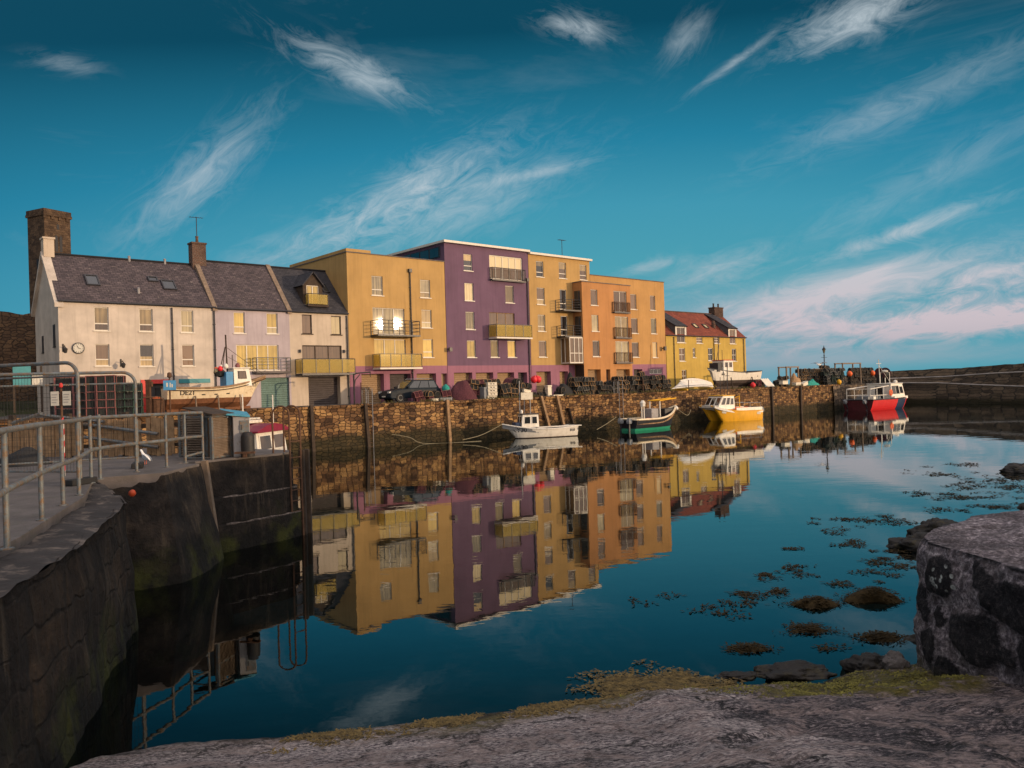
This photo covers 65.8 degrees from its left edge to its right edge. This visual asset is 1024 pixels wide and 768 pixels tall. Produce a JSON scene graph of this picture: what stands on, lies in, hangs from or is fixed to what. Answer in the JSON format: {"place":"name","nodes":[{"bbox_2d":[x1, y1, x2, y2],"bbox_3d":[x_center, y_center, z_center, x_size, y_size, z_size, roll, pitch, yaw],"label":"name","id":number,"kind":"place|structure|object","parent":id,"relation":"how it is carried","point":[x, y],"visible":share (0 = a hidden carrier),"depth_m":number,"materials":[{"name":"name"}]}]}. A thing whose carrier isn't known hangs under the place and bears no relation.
{"place":"outdoors","nodes":[
{"label":"outdoors","id":0,"kind":"place"},
{"bbox_2d":[0,447,52,466],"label":"tarpaulin","id":1,"kind":"object","parent":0,"point":[24,457],"visible":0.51,"depth_m":20.02,"materials":[{"name":"fabric"}]},
{"bbox_2d":[0,401,145,418],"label":"hill","id":2,"kind":"structure","parent":0,"point":[6,407],"depth_m":60.34,"materials":[{"name":"plant"}]},
{"bbox_2d":[0,311,36,401],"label":"precinct wall","id":3,"kind":"structure","parent":2,"relation":"on","point":[17,338],"depth_m":59.96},
{"bbox_2d":[12,366,42,412],"bbox_3d":[-28.112,0.311,45.967,1.500,2.700,0.170,-2,0,-41],"label":"notice board","id":4,"kind":"object","parent":2,"relation":"on","point":[27,369],"visible":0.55,"depth_m":45.83,"materials":[{"name":"teal paint"}]},
{"bbox_2d":[25,208,71,312],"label":"church tower","id":5,"kind":"structure","parent":2,"relation":"on","point":[45,222],"depth_m":151.90,"materials":[{"name":"stone"}]},
{"bbox_2d":[0,448,288,584],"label":"pier deck","id":6,"kind":"structure","parent":0,"point":[26,528],"depth_m":15.90,"materials":[{"name":"concrete"}]},
{"bbox_2d":[0,361,97,485],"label":"fence","id":7,"kind":"object","parent":6,"relation":"on","point":[84,480],"visible":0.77,"depth_m":15.51,"materials":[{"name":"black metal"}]},
{"bbox_2d":[50,383,70,475],"bbox_3d":[-7.920,0.954,13.947,0.350,1.950,0.067,-2,0,0],"label":"warning pole","id":8,"kind":"object","parent":6,"relation":"on","point":[65,399],"visible":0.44,"depth_m":13.92,"materials":[{"name":"metal"}]},
{"bbox_2d":[0,371,143,468],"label":"fence","id":9,"kind":"object","parent":6,"relation":"on","point":[140,464],"visible":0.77,"depth_m":18.20,"materials":[{"name":"black metal"}]},
{"bbox_2d":[8,410,187,457],"bbox_3d":[-11.851,1.441,22.456,5.408,1.381,0.410,-2,0,6],"label":"timber fence","id":10,"kind":"object","parent":6,"relation":"on","point":[154,426],"visible":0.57,"depth_m":22.34,"materials":[{"name":"grey wood"}]},
{"bbox_2d":[0,411,203,550],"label":"safety railing","id":11,"kind":"object","parent":6,"relation":"on","point":[6,489],"visible":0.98,"depth_m":12.35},
{"bbox_2d":[178,414,227,456],"bbox_3d":[-8.482,1.383,21.775,0.963,1.172,0.870,-2,0,18],"label":"slatted cage","id":12,"kind":"object","parent":6,"relation":"on","point":[194,428],"visible":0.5,"depth_m":21.43,"materials":[{"name":"brown wood"}]},
{"bbox_2d":[182,406,233,459],"bbox_3d":[-7.965,1.271,20.777,0.935,1.360,0.937,-2,0,15],"label":"slatted cage","id":13,"kind":"object","parent":6,"relation":"on","point":[220,436],"visible":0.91,"depth_m":20.63,"materials":[{"name":"grey wood"}]},
{"bbox_2d":[220,408,249,456],"bbox_3d":[-7.437,1.291,21.272,0.690,1.290,0.888,-2,0,-24],"label":"utility cabinet","id":14,"kind":"object","parent":6,"relation":"on","point":[240,423],"visible":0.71,"depth_m":20.96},
{"bbox_2d":[234,432,254,457],"bbox_3d":[-6.997,1.592,20.892,0.520,0.660,0.475,-2,0,0],"label":"mooring bollard","id":15,"kind":"object","parent":6,"relation":"on","point":[247,444],"visible":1,"depth_m":20.81,"materials":[{"name":"black metal"}]},
{"bbox_2d":[0,386,772,418],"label":"ground","id":16,"kind":"structure","parent":0,"point":[41,416],"depth_m":58.14,"materials":[{"name":"concrete"}]},
{"bbox_2d":[54,408,85,415],"bbox_3d":[-25.739,1.664,46.597,2.007,0.499,0.648,0,-1,-16],"label":"lobster creel","id":17,"kind":"object","parent":16,"relation":"on","point":[72,411],"visible":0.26,"depth_m":46.29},
{"bbox_2d":[54,400,85,408],"bbox_3d":[-25.755,1.204,46.598,2.007,0.499,0.648,-1,0,-18],"label":"lobster creel","id":18,"kind":"object","parent":17,"relation":"on","point":[83,403],"visible":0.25,"depth_m":46.33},
{"bbox_2d":[59,392,85,400],"bbox_3d":[-25.770,0.744,46.599,2.007,0.499,0.648,-1,0,-21],"label":"lobster creel","id":19,"kind":"object","parent":18,"relation":"on","point":[73,395],"visible":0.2,"depth_m":46.38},
{"bbox_2d":[54,385,84,392],"bbox_3d":[-25.782,0.285,46.600,2.007,0.499,0.648,-1,0,-16],"label":"lobster creel","id":20,"kind":"object","parent":19,"relation":"on","point":[82,389],"visible":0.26,"depth_m":46.29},
{"bbox_2d":[53,376,84,383],"bbox_3d":[-25.801,-0.175,46.600,2.007,0.499,0.648,-2,0,-18],"label":"lobster creel","id":21,"kind":"object","parent":20,"relation":"on","point":[64,380],"visible":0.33,"depth_m":46.25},
{"bbox_2d":[31,236,216,414],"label":"terraced house","id":22,"kind":"structure","parent":16,"relation":"on","point":[140,320],"depth_m":52.84,"materials":[{"name":"paint"}]},
{"bbox_2d":[93,307,110,331],"bbox_3d":[-26.509,-4.167,51.071,1.020,1.580,0.230,-2,0,-41],"label":"window","id":23,"kind":"structure","parent":22,"relation":"in","point":[101,324],"depth_m":51.13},
{"bbox_2d":[94,344,111,366],"bbox_3d":[-26.439,-1.833,51.065,1.000,1.470,0.230,-2,0,-41],"label":"window","id":24,"kind":"structure","parent":22,"relation":"in","point":[101,350],"depth_m":51.13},
{"bbox_2d":[138,309,154,332],"bbox_3d":[-24.459,-4.233,52.866,1.020,1.580,0.230,-2,0,-41],"label":"window","id":25,"kind":"structure","parent":22,"relation":"in","point":[145,315],"depth_m":52.93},
{"bbox_2d":[139,344,155,366],"bbox_3d":[-24.406,-1.878,52.841,1.040,1.530,0.230,-2,0,-41],"label":"window","id":26,"kind":"structure","parent":22,"relation":"in","point":[146,350],"depth_m":52.92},
{"bbox_2d":[180,310,194,333],"bbox_3d":[-22.434,-4.283,54.637,1.000,1.590,0.230,-2,0,-41],"label":"window","id":27,"kind":"structure","parent":22,"relation":"in","point":[186,316],"depth_m":54.70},
{"bbox_2d":[181,345,195,366],"bbox_3d":[-22.368,-1.944,54.626,0.990,1.530,0.230,-2,0,-41],"label":"window","id":28,"kind":"structure","parent":22,"relation":"in","point":[187,350],"depth_m":54.69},
{"bbox_2d":[145,380,152,412],"bbox_3d":[-22.223,0.769,48.494,0.400,2.080,0.300,-2,0,0],"label":"winch post","id":29,"kind":"object","parent":16,"relation":"on","point":[148,384],"visible":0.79,"depth_m":48.38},
{"bbox_2d":[151,398,163,412],"bbox_3d":[-22.025,1.280,49.054,0.860,1.050,0.838,-2,0,-38],"label":"gear tub","id":30,"kind":"object","parent":16,"relation":"on","point":[157,405],"visible":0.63,"depth_m":48.75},
{"bbox_2d":[163,372,175,411],"bbox_3d":[-21.044,0.825,48.690,0.720,3.100,0.280,-2,0,-24],"label":"notice post","id":31,"kind":"object","parent":16,"relation":"on","point":[169,385],"visible":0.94,"depth_m":48.64,"materials":[{"name":"metal"}]},
{"bbox_2d":[160,335,265,412],"bbox_3d":[-19.271,-0.671,51.575,6.592,5.101,2.385,-2,0,-38],"label":"fishing boat","id":32,"kind":"object","parent":16,"relation":"on","point":[236,382],"visible":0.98,"depth_m":51.33,"materials":[{"name":"white wood"}]},
{"bbox_2d":[187,216,291,407],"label":"terraced house","id":33,"kind":"structure","parent":16,"relation":"on","point":[251,317],"depth_m":58.30,"materials":[{"name":"paint"}]},
{"bbox_2d":[233,312,246,333],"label":"window","id":34,"kind":"structure","parent":33,"relation":"in","point":[239,328],"depth_m":57.12,"materials":[{"name":"glass"}]},
{"bbox_2d":[236,345,280,370],"bbox_3d":[-18.608,-1.907,57.910,3.370,1.930,0.230,-2,0,-41],"label":"window","id":35,"kind":"structure","parent":33,"relation":"in","point":[246,352],"depth_m":58.02,"materials":[{"name":"glass"}]},
{"bbox_2d":[266,313,278,334],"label":"window","id":36,"kind":"structure","parent":33,"relation":"in","point":[271,317],"depth_m":58.76,"materials":[{"name":"glass"}]},
{"bbox_2d":[261,377,288,406],"bbox_3d":[-17.664,0.657,58.845,2.220,2.292,0.030,-2,0,-41],"label":"garage door","id":37,"kind":"structure","parent":33,"relation":"in","point":[277,387],"depth_m":58.87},
{"bbox_2d":[265,264,355,405],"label":"terraced house","id":38,"kind":"structure","parent":16,"relation":"on","point":[318,313],"depth_m":61.46,"materials":[{"name":"paint"}]},
{"bbox_2d":[302,315,313,334],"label":"window","id":39,"kind":"structure","parent":38,"relation":"in","point":[306,319],"depth_m":60.60,"materials":[{"name":"brown glass"}]},
{"bbox_2d":[306,285,318,303],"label":"window","id":40,"kind":"structure","parent":38,"relation":"in","point":[313,298],"depth_m":61.55,"materials":[{"name":"glass"}]},
{"bbox_2d":[302,345,341,372],"bbox_3d":[-14.755,-1.943,61.380,3.350,2.090,0.070,-2,0,-41],"label":"window","id":41,"kind":"structure","parent":38,"relation":"in","point":[308,351],"depth_m":61.35,"materials":[{"name":"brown glass"}]},
{"bbox_2d":[308,377,337,404],"bbox_3d":[-14.835,0.591,61.716,2.720,2.272,0.030,-2,0,-41],"label":"garage door","id":42,"kind":"structure","parent":38,"relation":"in","point":[322,390],"depth_m":61.79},
{"bbox_2d":[331,316,342,335],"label":"window","id":43,"kind":"structure","parent":38,"relation":"in","point":[335,320],"depth_m":62.23,"materials":[{"name":"beige glass"}]},
{"bbox_2d":[289,248,447,403],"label":"apartment block","id":44,"kind":"structure","parent":16,"relation":"on","point":[394,306],"depth_m":65.47,"materials":[{"name":"paint"}]},
{"bbox_2d":[361,374,380,402],"bbox_3d":[-11.620,0.408,64.597,2.100,2.462,0.030,-2,0,-41],"label":"garage door","id":45,"kind":"structure","parent":44,"relation":"in","point":[373,382],"depth_m":64.68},
{"bbox_2d":[371,276,383,296],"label":"window","id":46,"kind":"structure","parent":44,"relation":"in","point":[376,280],"depth_m":64.77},
{"bbox_2d":[372,307,403,334],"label":"window","id":47,"kind":"structure","parent":44,"relation":"in","point":[384,314],"depth_m":65.42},
{"bbox_2d":[374,339,405,365],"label":"window","id":48,"kind":"structure","parent":44,"relation":"in","point":[383,348],"depth_m":65.45,"materials":[{"name":"glass"}]},
{"bbox_2d":[390,374,407,401],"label":"garage door","id":49,"kind":"structure","parent":44,"relation":"in","point":[395,379],"depth_m":66.32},
{"bbox_2d":[420,280,431,298],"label":"window","id":50,"kind":"structure","parent":44,"relation":"in","point":[424,284],"depth_m":67.91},
{"bbox_2d":[421,310,432,328],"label":"window","id":51,"kind":"structure","parent":44,"relation":"in","point":[426,314],"depth_m":67.96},
{"bbox_2d":[423,339,434,357],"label":"window","id":52,"kind":"structure","parent":44,"relation":"in","point":[427,343],"depth_m":67.98,"materials":[{"name":"glass"}]},
{"bbox_2d":[378,378,440,402],"bbox_3d":[-7.931,0.500,61.483,4.655,1.827,2.220,-2,0,-38],"label":"parked car","id":53,"kind":"object","parent":16,"relation":"on","point":[402,390],"visible":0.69,"depth_m":60.74,"materials":[{"name":"paint"}]},
{"bbox_2d":[0,384,838,452],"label":"quay wall","id":54,"kind":"structure","parent":16,"relation":"on","point":[339,426],"depth_m":62.21,"materials":[{"name":"stone"}]},
{"bbox_2d":[97,407,116,415],"bbox_3d":[-23.372,1.590,45.694,1.003,0.499,0.648,-2,0,-21],"label":"lobster creel","id":55,"kind":"object","parent":54,"relation":"on","point":[107,411],"visible":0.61,"depth_m":45.42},
{"bbox_2d":[96,399,115,407],"bbox_3d":[-23.382,1.130,45.697,1.003,0.499,0.648,-1,0,-16],"label":"lobster creel","id":56,"kind":"object","parent":55,"relation":"on","point":[107,404],"visible":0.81,"depth_m":45.42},
{"bbox_2d":[96,391,115,399],"bbox_3d":[-23.398,0.670,45.698,1.003,0.499,0.648,-2,0,-18],"label":"lobster creel","id":57,"kind":"object","parent":56,"relation":"on","point":[105,396],"visible":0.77,"depth_m":45.42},
{"bbox_2d":[96,384,115,391],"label":"lobster creel","id":58,"kind":"object","parent":57,"relation":"on","point":[102,388],"visible":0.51,"depth_m":45.42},
{"bbox_2d":[95,375,116,382],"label":"lobster creel","id":59,"kind":"object","parent":58,"relation":"on","point":[106,379],"visible":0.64,"depth_m":45.46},
{"bbox_2d":[309,405,315,451],"bbox_3d":[-13.488,3.604,53.574,0.298,4.320,0.250,-2,0,-38],"label":"timber fender","id":60,"kind":"object","parent":54,"relation":"attached to","point":[312,425],"visible":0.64,"depth_m":53.48,"materials":[{"name":"brown wood"}]},
{"bbox_2d":[363,403,370,446],"bbox_3d":[-10.233,3.514,56.107,0.453,4.320,0.271,-2,0,-38],"label":"timber fender","id":61,"kind":"object","parent":54,"relation":"attached to","point":[366,420],"visible":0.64,"depth_m":56.00,"materials":[{"name":"brown wood"}]},
{"bbox_2d":[445,400,451,440],"bbox_3d":[-4.803,3.363,60.356,0.414,4.320,0.266,-2,0,-38],"label":"timber fender","id":62,"kind":"object","parent":54,"relation":"attached to","point":[447,407],"visible":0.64,"depth_m":60.26,"materials":[{"name":"brown wood"}]},
{"bbox_2d":[361,384,802,403],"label":"edge grass","id":63,"kind":"structure","parent":54,"relation":"on","point":[566,394],"depth_m":70.53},
{"bbox_2d":[671,378,713,390],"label":"dinghy","id":64,"kind":"object","parent":54,"relation":"on","point":[693,382],"visible":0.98,"depth_m":79.29,"materials":[{"name":"white plastic"}]},
{"bbox_2d":[388,239,532,391],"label":"apartment block","id":65,"kind":"structure","parent":16,"relation":"on","point":[488,325],"depth_m":72.14,"materials":[{"name":"paint"}]},
{"bbox_2d":[401,246,439,258],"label":"clerestory window","id":66,"kind":"structure","parent":65,"relation":"in","point":[432,253],"depth_m":70.96,"materials":[{"name":"blue glass"}]},
{"bbox_2d":[463,254,473,271],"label":"window","id":67,"kind":"structure","parent":65,"relation":"in","point":[467,258],"depth_m":71.05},
{"bbox_2d":[464,283,474,301],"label":"window","id":68,"kind":"structure","parent":65,"relation":"in","point":[468,286],"depth_m":71.07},
{"bbox_2d":[465,312,475,329],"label":"window","id":69,"kind":"structure","parent":65,"relation":"in","point":[469,315],"depth_m":71.07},
{"bbox_2d":[467,340,476,357],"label":"window","id":70,"kind":"structure","parent":65,"relation":"in","point":[470,344],"depth_m":71.07,"materials":[{"name":"glass"}]},
{"bbox_2d":[490,340,499,357],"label":"window","id":71,"kind":"structure","parent":65,"relation":"in","point":[494,344],"depth_m":72.90,"materials":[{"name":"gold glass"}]},
{"bbox_2d":[489,312,513,336],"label":"window","id":72,"kind":"structure","parent":65,"relation":"in","point":[494,318],"depth_m":73.54,"materials":[{"name":"brown glass"}]},
{"bbox_2d":[489,255,521,280],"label":"window","id":73,"kind":"structure","parent":65,"relation":"in","point":[503,262],"depth_m":74.01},
{"bbox_2d":[505,286,514,303],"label":"window","id":74,"kind":"structure","parent":65,"relation":"in","point":[508,289],"depth_m":74.22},
{"bbox_2d":[451,380,477,399],"bbox_3d":[-3.891,0.489,63.218,2.973,1.588,1.952,-2,0,-38],"label":"net heap","id":75,"kind":"object","parent":16,"relation":"on","point":[462,390],"visible":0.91,"depth_m":62.58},
{"bbox_2d":[528,239,591,394],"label":"apartment block","id":76,"kind":"structure","parent":16,"relation":"on","point":[556,344],"depth_m":77.69,"materials":[{"name":"paint"}]},
{"bbox_2d":[536,372,546,392],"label":"door","id":77,"kind":"structure","parent":76,"relation":"in","point":[543,375],"depth_m":77.31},
{"bbox_2d":[572,281,632,393],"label":"apartment block","id":78,"kind":"structure","parent":16,"relation":"on","point":[602,318],"depth_m":80.64,"materials":[{"name":"paint"}]},
{"bbox_2d":[613,291,625,311],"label":"window","id":79,"kind":"structure","parent":78,"relation":"in","point":[619,296],"depth_m":82.50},
{"bbox_2d":[615,316,627,336],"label":"window","id":80,"kind":"structure","parent":78,"relation":"in","point":[619,321],"depth_m":82.56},
{"bbox_2d":[615,341,628,361],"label":"window","id":81,"kind":"structure","parent":78,"relation":"in","point":[621,346],"depth_m":82.65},
{"bbox_2d":[590,274,666,378],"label":"apartment block","id":82,"kind":"structure","parent":16,"relation":"on","point":[649,347],"depth_m":87.20,"materials":[{"name":"paint"}]},
{"bbox_2d":[665,303,746,389],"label":"harbour house","id":83,"kind":"structure","parent":16,"relation":"on","point":[691,339],"depth_m":94.47,"materials":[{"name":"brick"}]},
{"bbox_2d":[707,336,761,388],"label":"fishing boat","id":84,"kind":"object","parent":16,"relation":"on","point":[717,369],"visible":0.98,"depth_m":85.49,"materials":[{"name":"white wood"}]},
{"bbox_2d":[0,0,1023,379],"label":"sky","id":85,"kind":"structure","parent":0,"point":[844,177],"materials":[{"name":"blue"}]},
{"bbox_2d":[64,379,1023,767],"bbox_3d":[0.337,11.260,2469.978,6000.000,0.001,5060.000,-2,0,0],"label":"water","id":86,"kind":"structure","parent":0,"point":[410,583],"depth_m":16.87,"materials":[{"name":"liquid"}]},
{"bbox_2d":[0,452,301,767],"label":"pier wall","id":87,"kind":"structure","parent":86,"relation":"in","point":[69,627],"depth_m":11.17,"materials":[{"name":"stone"}]},
{"bbox_2d":[200,460,218,530],"bbox_3d":[-7.437,3.543,19.746,0.532,3.280,0.165,-2,0,-11],"label":"timber fender","id":88,"kind":"object","parent":87,"relation":"attached to","point":[206,471],"visible":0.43,"depth_m":19.66,"materials":[{"name":"grey wood"}]},
{"bbox_2d":[271,405,304,534],"bbox_3d":[-6.247,2.546,22.073,0.732,3.916,0.412,-2,0,0],"label":"hooped ladder","id":89,"kind":"object","parent":87,"relation":"attached to","point":[290,457],"visible":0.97,"depth_m":22.16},
{"bbox_2d":[298,450,307,534],"bbox_3d":[-5.883,3.504,22.343,0.170,3.280,0.146,-2,0,0],"label":"timber fender","id":90,"kind":"object","parent":87,"relation":"attached to","point":[304,494],"visible":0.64,"depth_m":22.27,"materials":[{"name":"brown wood"}]},
{"bbox_2d":[303,449,312,532],"bbox_3d":[-5.813,3.502,22.613,0.170,3.280,0.146,-2,0,0],"label":"timber fender","id":91,"kind":"object","parent":87,"relation":"attached to","point":[308,490],"visible":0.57,"depth_m":22.54,"materials":[{"name":"brown wood"}]},
{"bbox_2d":[242,394,287,449],"bbox_3d":[-11.854,2.643,29.390,7.598,4.400,2.919,-2,0,11],"label":"cabin boat","id":92,"kind":"object","parent":86,"relation":"on","point":[262,432],"visible":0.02,"depth_m":28.59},
{"bbox_2d":[502,381,581,438],"bbox_3d":[2.128,2.092,61.269,6.180,4.750,2.194,-2,0,-19],"label":"fishing boat","id":93,"kind":"object","parent":86,"relation":"on","point":[525,425],"visible":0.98,"depth_m":60.47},
{"bbox_2d":[618,398,677,431],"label":"fishing boat","id":94,"kind":"object","parent":86,"relation":"on","point":[656,418],"visible":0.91,"depth_m":66.48,"materials":[{"name":"green wood"}]},
{"bbox_2d":[699,367,763,421],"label":"fishing boat","id":95,"kind":"object","parent":86,"relation":"on","point":[722,408],"visible":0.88,"depth_m":76.69,"materials":[{"name":"yellow plastic"}]},
{"bbox_2d":[721,641,782,653],"bbox_3d":[3.554,3.911,11.749,0.968,0.097,0.600,-2,0,0],"label":"seaweed mound","id":96,"kind":"object","parent":86,"relation":"on","point":[747,647],"visible":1,"depth_m":11.71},
{"bbox_2d":[772,620,846,635],"bbox_3d":[4.662,3.879,12.609,1.199,0.100,0.880,-2,0,0],"label":"seaweed mound","id":97,"kind":"object","parent":86,"relation":"on","point":[811,627],"visible":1,"depth_m":12.50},
{"bbox_2d":[779,595,858,609],"bbox_3d":[5.310,3.826,13.945,1.304,0.176,0.855,-2,0,-10],"label":"seaweed mound","id":98,"kind":"object","parent":86,"relation":"on","point":[814,602],"visible":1,"depth_m":13.84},
{"bbox_2d":[628,462,1023,651],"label":"floating seaweed","id":99,"kind":"object","parent":86,"relation":"on","point":[852,542],"visible":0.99,"depth_m":17.17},
{"bbox_2d":[840,652,884,671],"bbox_3d":[4.881,3.905,10.768,0.792,0.505,0.499,-2,0,0],"label":"rock","id":100,"kind":"object","parent":86,"relation":"in","point":[864,661],"visible":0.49,"depth_m":10.69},
{"bbox_2d":[835,586,909,604],"bbox_3d":[6.348,3.760,14.261,1.597,0.246,1.114,-2,0,0],"label":"seaweed mound","id":101,"kind":"object","parent":86,"relation":"on","point":[866,594],"visible":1,"depth_m":14.02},
{"bbox_2d":[838,629,908,644],"bbox_3d":[5.560,3.846,12.034,1.058,0.109,0.762,-2,0,0],"label":"seaweed mound","id":102,"kind":"object","parent":86,"relation":"on","point":[879,636],"visible":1,"depth_m":12.01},
{"bbox_2d":[842,359,907,410],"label":"workboat","id":103,"kind":"object","parent":86,"relation":"on","point":[883,396],"visible":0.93,"depth_m":92.73,"materials":[{"name":"red metal"}]},
{"bbox_2d":[874,368,890,382],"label":"net drum","id":104,"kind":"object","parent":103,"relation":"on","point":[882,375],"visible":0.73,"depth_m":106.28,"materials":[{"name":"black metal"}]},
{"bbox_2d":[882,650,911,669],"bbox_3d":[5.121,3.750,10.543,0.391,0.389,0.294,-2,0,0],"label":"rock","id":105,"kind":"object","parent":86,"relation":"in","point":[891,659],"visible":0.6,"depth_m":10.46,"materials":[{"name":"stone"}]},
{"bbox_2d":[885,532,926,550],"bbox_3d":[9.429,3.803,18.299,1.580,0.758,0.964,-2,0,0],"label":"rock","id":106,"kind":"object","parent":86,"relation":"in","point":[910,542],"visible":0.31,"depth_m":18.17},
{"bbox_2d":[833,363,1023,409],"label":"harbour pier","id":107,"kind":"structure","parent":86,"relation":"in","point":[999,384],"depth_m":104.00,"materials":[{"name":"stone"}]},
{"bbox_2d":[906,517,957,535],"bbox_3d":[10.489,3.780,19.466,1.430,0.952,1.143,-2,0,0],"label":"rock","id":108,"kind":"object","parent":86,"relation":"in","point":[928,525],"visible":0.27,"depth_m":19.40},
{"bbox_2d":[913,510,1023,685],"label":"stone block","id":109,"kind":"structure","parent":86,"relation":"in","point":[968,619],"depth_m":9.59,"materials":[{"name":"stone"}]},
{"bbox_2d":[999,463,1023,472],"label":"rock","id":110,"kind":"object","parent":86,"relation":"in","point":[1013,468],"visible":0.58,"depth_m":31.31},
{"bbox_2d":[70,664,1023,767],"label":"slipway","id":111,"kind":"structure","parent":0,"point":[968,722],"depth_m":7.60,"materials":[{"name":"concrete"}]},
{"bbox_2d":[259,659,747,754],"bbox_3d":[0.125,3.915,9.571,6.116,0.386,1.986,-2,0,-23],"label":"shore weed","id":112,"kind":"object","parent":111,"relation":"on","point":[625,684],"visible":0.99,"depth_m":9.82,"materials":[{"name":"plant"}]},
{"bbox_2d":[717,671,762,679],"bbox_3d":[3.087,3.976,10.692,0.744,0.215,0.314,-2,0,0],"label":"rock","id":113,"kind":"object","parent":111,"relation":"on","point":[739,675],"visible":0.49,"depth_m":10.62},
{"bbox_2d":[753,660,836,679],"bbox_3d":[3.792,3.933,10.737,1.177,0.330,0.574,-2,0,0],"label":"rock","id":114,"kind":"object","parent":111,"relation":"on","point":[796,670],"visible":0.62,"depth_m":10.62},
{"bbox_2d":[619,665,982,698],"bbox_3d":[3.839,3.686,9.529,5.006,0.576,1.998,-2,0,0],"label":"moss","id":115,"kind":"object","parent":111,"relation":"on","point":[854,683],"visible":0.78,"depth_m":9.68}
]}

